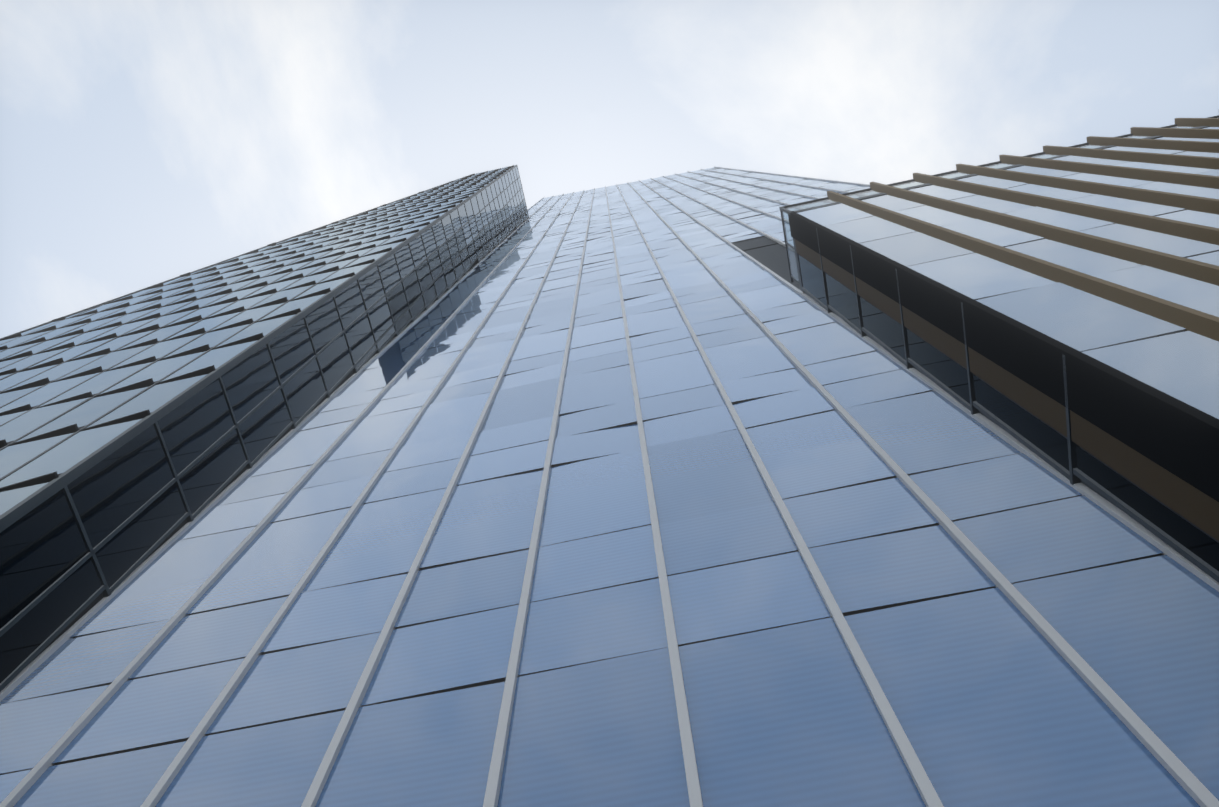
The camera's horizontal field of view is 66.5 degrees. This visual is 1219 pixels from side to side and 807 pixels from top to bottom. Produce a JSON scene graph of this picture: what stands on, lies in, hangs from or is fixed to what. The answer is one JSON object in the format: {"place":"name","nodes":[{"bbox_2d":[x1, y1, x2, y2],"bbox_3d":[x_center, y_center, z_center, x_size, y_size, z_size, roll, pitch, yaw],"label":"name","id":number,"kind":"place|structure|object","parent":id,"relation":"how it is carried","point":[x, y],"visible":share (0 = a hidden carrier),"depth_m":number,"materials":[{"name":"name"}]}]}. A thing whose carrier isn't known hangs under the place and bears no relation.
{"place":"outdoors","nodes":[
{"label":"outdoors","id":0,"kind":"place"},
{"bbox_2d":[0,165,527,682],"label":"glass windows","id":1,"kind":"structure","parent":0,"point":[42,547],"depth_m":19.51,"materials":[{"name":"glass"}]},
{"bbox_2d":[0,165,528,691],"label":"window frames","id":2,"kind":"structure","parent":1,"relation":"attached to","point":[18,511],"depth_m":18.75,"materials":[{"name":"grey metal"}]},
{"bbox_2d":[0,167,1218,806],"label":"glass windows","id":3,"kind":"structure","parent":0,"point":[992,697],"depth_m":9.77,"materials":[{"name":"blue glass"}]},
{"bbox_2d":[0,167,1218,806],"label":"window mullions","id":4,"kind":"object","parent":3,"relation":"attached to","point":[1168,759],"visible":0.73,"depth_m":10.13,"materials":[{"name":"grey metal"}]},
{"bbox_2d":[742,243,778,250],"bbox_3d":[5.569,-3.969,28.420,1.406,11.550,0.912,-11,-73,2],"label":"tower louvre","id":5,"kind":"object","parent":3,"relation":"attached to","point":[760,247],"depth_m":33.87,"materials":[{"name":"grey metal"}]},
{"bbox_2d":[0,0,1218,337],"label":"sky","id":6,"kind":"structure","parent":0,"point":[144,143],"materials":[{"name":"white"}]},
{"label":"ground","id":7,"kind":"structure","parent":0,"visible":0},
{"bbox_2d":[782,126,1218,570],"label":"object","id":8,"kind":"object","parent":7,"relation":"on","point":[1176,361],"visible":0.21,"depth_m":12.77,"materials":[{"name":"blue glass"}]},
{"bbox_2d":[779,115,1218,582],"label":"window frames","id":9,"kind":"structure","parent":8,"relation":"attached to","point":[1176,437],"depth_m":10.01,"materials":[{"name":"grey metal"}]},
{"bbox_2d":[795,118,1218,540],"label":"facade fins","id":10,"kind":"object","parent":8,"relation":"attached to","point":[1191,503],"visible":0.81,"depth_m":14.17,"materials":[{"name":"brown metal"}]}
]}

